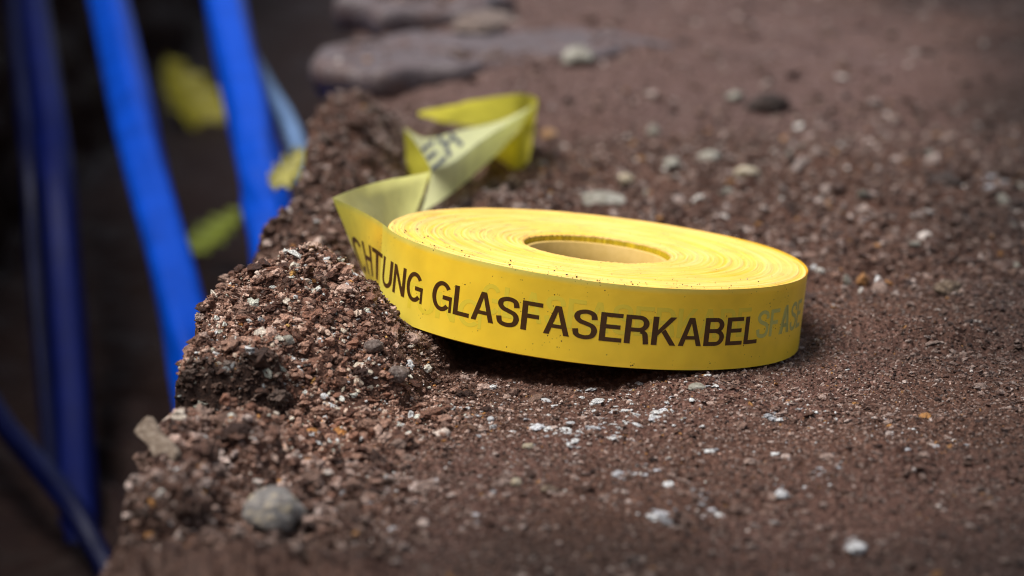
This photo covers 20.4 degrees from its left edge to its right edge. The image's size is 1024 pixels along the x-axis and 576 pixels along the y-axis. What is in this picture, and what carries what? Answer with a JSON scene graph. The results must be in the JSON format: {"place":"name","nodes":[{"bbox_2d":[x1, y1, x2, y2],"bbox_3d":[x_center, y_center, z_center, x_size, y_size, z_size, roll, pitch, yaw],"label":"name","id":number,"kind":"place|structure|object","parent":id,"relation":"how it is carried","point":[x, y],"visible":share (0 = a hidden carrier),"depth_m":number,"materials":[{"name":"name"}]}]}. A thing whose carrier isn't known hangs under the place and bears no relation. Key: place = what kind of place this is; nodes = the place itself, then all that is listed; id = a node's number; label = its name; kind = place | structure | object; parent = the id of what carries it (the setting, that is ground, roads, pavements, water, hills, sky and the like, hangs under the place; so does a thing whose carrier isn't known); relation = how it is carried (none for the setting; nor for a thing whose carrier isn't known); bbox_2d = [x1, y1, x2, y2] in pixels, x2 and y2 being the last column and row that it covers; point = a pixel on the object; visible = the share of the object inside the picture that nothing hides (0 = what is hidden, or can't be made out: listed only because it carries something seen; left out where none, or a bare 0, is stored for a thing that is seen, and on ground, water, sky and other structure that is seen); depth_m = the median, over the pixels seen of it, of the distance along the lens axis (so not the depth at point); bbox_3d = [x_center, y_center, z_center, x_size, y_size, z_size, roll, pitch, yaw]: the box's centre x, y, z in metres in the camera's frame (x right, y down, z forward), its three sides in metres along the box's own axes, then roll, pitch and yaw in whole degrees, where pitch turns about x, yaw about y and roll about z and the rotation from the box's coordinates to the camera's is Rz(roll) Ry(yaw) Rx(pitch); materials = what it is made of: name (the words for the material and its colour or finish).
{"place":"outdoors","nodes":[
{"label":"outdoors","id":0,"kind":"place"},
{"bbox_2d":[0,0,1023,575],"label":"ground","id":1,"kind":"structure","parent":0,"point":[128,364],"depth_m":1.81,"materials":[{"name":"brown soil"}]},
{"bbox_2d":[5,0,57,467],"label":"blue conduit","id":2,"kind":"object","parent":1,"relation":"on","point":[37,294],"visible":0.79,"depth_m":2.42,"materials":[{"name":"plastic"}]},
{"bbox_2d":[0,397,112,575],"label":"blue conduit","id":3,"kind":"object","parent":1,"relation":"on","point":[35,461],"visible":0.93,"depth_m":1.98,"materials":[{"name":"plastic"}]},
{"bbox_2d":[20,0,100,542],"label":"blue conduit","id":4,"kind":"object","parent":1,"relation":"on","point":[75,429],"visible":0.92,"depth_m":2.35,"materials":[{"name":"plastic"}]},
{"bbox_2d":[88,0,204,408],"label":"blue conduit","id":5,"kind":"object","parent":1,"relation":"on","point":[178,292],"visible":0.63,"depth_m":2.25,"materials":[{"name":"plastic"}]},
{"bbox_2d":[134,416,181,461],"bbox_3d":[-0.137,0.059,1.099,0.009,0.014,0.033,-7,14,-28],"label":"stone","id":6,"kind":"object","parent":1,"relation":"on","point":[151,435],"visible":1,"depth_m":1.10,"materials":[{"name":"beige stone"}]},
{"bbox_2d":[163,56,226,129],"bbox_3d":[-0.453,-0.271,4.022,0.090,0.021,0.165,-9,55,-37],"label":"fallen leaf","id":7,"kind":"object","parent":1,"relation":"on","point":[196,101],"visible":0.89,"depth_m":4.03,"materials":[{"name":"yellow plant"}]},
{"bbox_2d":[187,209,241,254],"bbox_3d":[-0.319,-0.061,3.052,0.078,0.012,0.066,-44,32,-20],"label":"fallen leaf","id":8,"kind":"object","parent":1,"relation":"on","point":[202,238],"visible":0.89,"depth_m":3.06,"materials":[{"name":"plant"}]},
{"bbox_2d":[204,0,290,263],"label":"blue conduit","id":9,"kind":"object","parent":1,"relation":"on","point":[256,148],"visible":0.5,"depth_m":2.30,"materials":[{"name":"plastic"}]},
{"bbox_2d":[242,485,308,537],"bbox_3d":[-0.088,0.085,1.058,0.023,0.021,0.026,9,9,14],"label":"stone","id":10,"kind":"object","parent":1,"relation":"on","point":[282,509],"visible":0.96,"depth_m":1.05,"materials":[{"name":"grey stone"}]},
{"bbox_2d":[257,53,306,184],"bbox_3d":[-0.194,-0.140,2.401,0.031,0.095,0.644,-2,12,-11],"label":"blue conduit","id":11,"kind":"object","parent":1,"relation":"on","point":[287,122],"visible":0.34,"depth_m":2.41,"materials":[{"name":"plastic"}]},
{"bbox_2d":[268,146,304,191],"bbox_3d":[-0.153,-0.082,1.949,0.021,0.009,0.060,6,34,14],"label":"fallen leaf","id":12,"kind":"object","parent":1,"relation":"on","point":[285,173],"visible":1,"depth_m":1.95,"materials":[{"name":"yellow plant"}]},
{"bbox_2d":[282,335,294,344],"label":"pebble","id":13,"kind":"object","parent":1,"relation":"on","point":[289,339],"visible":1,"depth_m":1.23,"materials":[{"name":"stone"}]},
{"bbox_2d":[364,339,383,353],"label":"pebble","id":14,"kind":"object","parent":1,"relation":"on","point":[373,346],"visible":1,"depth_m":1.24,"materials":[{"name":"stone"}]},
{"bbox_2d":[388,366,409,382],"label":"pebble","id":15,"kind":"object","parent":1,"relation":"on","point":[400,374],"visible":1,"depth_m":1.23,"materials":[{"name":"stone"}]},
{"bbox_2d":[333,0,516,37],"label":"asphalt slab","id":16,"kind":"object","parent":1,"relation":"on","point":[375,19],"depth_m":2.36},
{"bbox_2d":[451,9,512,34],"bbox_3d":[-0.026,-0.213,2.298,0.049,0.023,0.050,4,13,17],"label":"stone","id":17,"kind":"object","parent":1,"relation":"on","point":[485,21],"visible":0.94,"depth_m":2.29,"materials":[{"name":"stone"}]},
{"bbox_2d":[487,416,493,421],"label":"pebble","id":18,"kind":"object","parent":1,"relation":"on","point":[490,418],"visible":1,"depth_m":1.21,"materials":[{"name":"white stone"}]},
{"bbox_2d":[310,27,672,99],"bbox_3d":[-0.032,-0.176,2.208,0.288,0.035,0.204,-11,16,-42],"label":"asphalt slab","id":19,"kind":"object","parent":1,"relation":"on","point":[403,72],"depth_m":2.14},
{"bbox_2d":[511,478,521,486],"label":"pebble","id":20,"kind":"object","parent":1,"relation":"on","point":[516,482],"visible":1,"depth_m":1.11,"materials":[{"name":"beige stone"}]},
{"bbox_2d":[522,443,533,449],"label":"pebble","id":21,"kind":"object","parent":1,"relation":"on","point":[528,446],"visible":1,"depth_m":1.17,"materials":[{"name":"beige stone"}]},
{"bbox_2d":[541,398,551,402],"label":"pebble","id":22,"kind":"object","parent":1,"relation":"on","point":[548,400],"visible":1,"depth_m":1.24,"materials":[{"name":"white stone"}]},
{"bbox_2d":[540,128,557,137],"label":"pebble","id":23,"kind":"object","parent":1,"relation":"on","point":[547,133],"visible":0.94,"depth_m":1.97,"materials":[{"name":"orange stone"}]},
{"bbox_2d":[540,485,558,492],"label":"pebble","id":24,"kind":"object","parent":1,"relation":"on","point":[544,488],"visible":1,"depth_m":1.10,"materials":[{"name":"stone"}]},
{"bbox_2d":[333,94,807,369],"bbox_3d":[-0.022,-0.056,1.606,0.209,0.061,0.724,-3,12,-13],"label":"tape roll","id":25,"kind":"object","parent":1,"relation":"on","point":[485,295],"visible":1,"depth_m":1.30,"materials":[{"name":"plastic"}]},
{"bbox_2d":[561,45,595,65],"bbox_3d":[0.051,-0.174,2.145,0.027,0.017,0.028,2,6,31],"label":"stone","id":26,"kind":"object","parent":1,"relation":"on","point":[576,55],"visible":1,"depth_m":2.14,"materials":[{"name":"beige stone"}]},
{"bbox_2d":[579,191,625,206],"bbox_3d":[0.054,-0.053,1.711,0.030,0.010,0.025,2,17,-13],"label":"stone","id":27,"kind":"object","parent":1,"relation":"on","point":[601,197],"visible":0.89,"depth_m":1.70,"materials":[{"name":"grey stone"}]},
{"bbox_2d":[618,173,634,184],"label":"pebble","id":28,"kind":"object","parent":1,"relation":"on","point":[626,179],"visible":1,"depth_m":1.76,"materials":[{"name":"beige stone"}]},
{"bbox_2d":[646,125,659,136],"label":"pebble","id":29,"kind":"object","parent":1,"relation":"on","point":[653,130],"visible":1,"depth_m":1.97,"materials":[{"name":"stone"}]},
{"bbox_2d":[309,172,1007,548],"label":"chalk flecks","id":30,"kind":"object","parent":1,"relation":"on","point":[665,484],"visible":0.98,"depth_m":1.20,"materials":[{"name":"stone"}]},
{"bbox_2d":[664,157,680,168],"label":"pebble","id":31,"kind":"object","parent":1,"relation":"on","point":[672,162],"visible":1,"depth_m":1.82,"materials":[{"name":"stone"}]},
{"bbox_2d":[688,382,705,390],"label":"pebble","id":32,"kind":"object","parent":1,"relation":"on","point":[694,386],"visible":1,"depth_m":1.25,"materials":[{"name":"stone"}]},
{"bbox_2d":[698,150,719,160],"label":"pebble","id":33,"kind":"object","parent":1,"relation":"on","point":[709,154],"visible":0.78,"depth_m":1.86,"materials":[{"name":"stone"}]},
{"bbox_2d":[724,187,733,193],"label":"grit stone","id":34,"kind":"object","parent":1,"relation":"on","point":[727,190],"visible":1,"depth_m":1.74,"materials":[{"name":"grey stone"}]},
{"bbox_2d":[725,91,743,101],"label":"pebble","id":35,"kind":"object","parent":1,"relation":"on","point":[734,96],"visible":1,"depth_m":2.06,"materials":[{"name":"stone"}]},
{"bbox_2d":[734,166,760,179],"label":"pebble","id":36,"kind":"object","parent":1,"relation":"on","point":[743,171],"visible":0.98,"depth_m":1.79,"materials":[{"name":"beige stone"}]},
{"bbox_2d":[746,92,789,112],"bbox_3d":[0.186,-0.134,2.052,0.031,0.013,0.032,-1,15,23],"label":"stone","id":37,"kind":"object","parent":1,"relation":"on","point":[768,102],"visible":1,"depth_m":2.04,"materials":[{"name":"brown stone"}]},
{"bbox_2d":[774,490,788,498],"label":"pebble","id":38,"kind":"object","parent":1,"relation":"on","point":[781,494],"visible":1,"depth_m":1.09,"materials":[{"name":"white stone"}]},
{"bbox_2d":[786,149,792,156],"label":"grit stone","id":39,"kind":"object","parent":1,"relation":"on","point":[789,153],"visible":0.56,"depth_m":1.89,"materials":[{"name":"stone"}]},
{"bbox_2d":[843,274,851,285],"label":"grit stone","id":40,"kind":"object","parent":1,"relation":"on","point":[846,280],"visible":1,"depth_m":1.48,"materials":[{"name":"grey stone"}]},
{"bbox_2d":[846,541,866,554],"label":"pebble","id":41,"kind":"object","parent":1,"relation":"on","point":[856,548],"visible":1,"depth_m":1.02,"materials":[{"name":"white stone"}]},
{"bbox_2d":[855,190,868,198],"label":"grit stone","id":42,"kind":"object","parent":1,"relation":"on","point":[861,194],"visible":1,"depth_m":1.70,"materials":[{"name":"grey stone"}]},
{"bbox_2d":[908,241,920,246],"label":"grit stone","id":43,"kind":"object","parent":1,"relation":"on","point":[915,243],"visible":1,"depth_m":1.56,"materials":[{"name":"grey stone"}]},
{"bbox_2d":[925,150,933,155],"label":"grit stone","id":44,"kind":"object","parent":1,"relation":"on","point":[928,152],"visible":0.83,"depth_m":1.88,"materials":[{"name":"grey stone"}]},
{"bbox_2d":[929,171,961,188],"bbox_3d":[0.271,-0.066,1.778,0.023,0.013,0.024,4,13,19],"label":"soil clod","id":45,"kind":"object","parent":1,"relation":"on","point":[950,179],"visible":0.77,"depth_m":1.77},
{"bbox_2d":[933,280,961,294],"bbox_3d":[0.221,0.000,1.442,0.015,0.009,0.013,-3,12,-15],"label":"soil clod","id":46,"kind":"object","parent":1,"relation":"on","point":[944,287],"visible":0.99,"depth_m":1.44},
{"bbox_2d":[997,193,1009,204],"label":"grit stone","id":47,"kind":"object","parent":1,"relation":"on","point":[1002,198],"visible":0.9,"depth_m":1.69,"materials":[{"name":"grey stone"}]}
]}

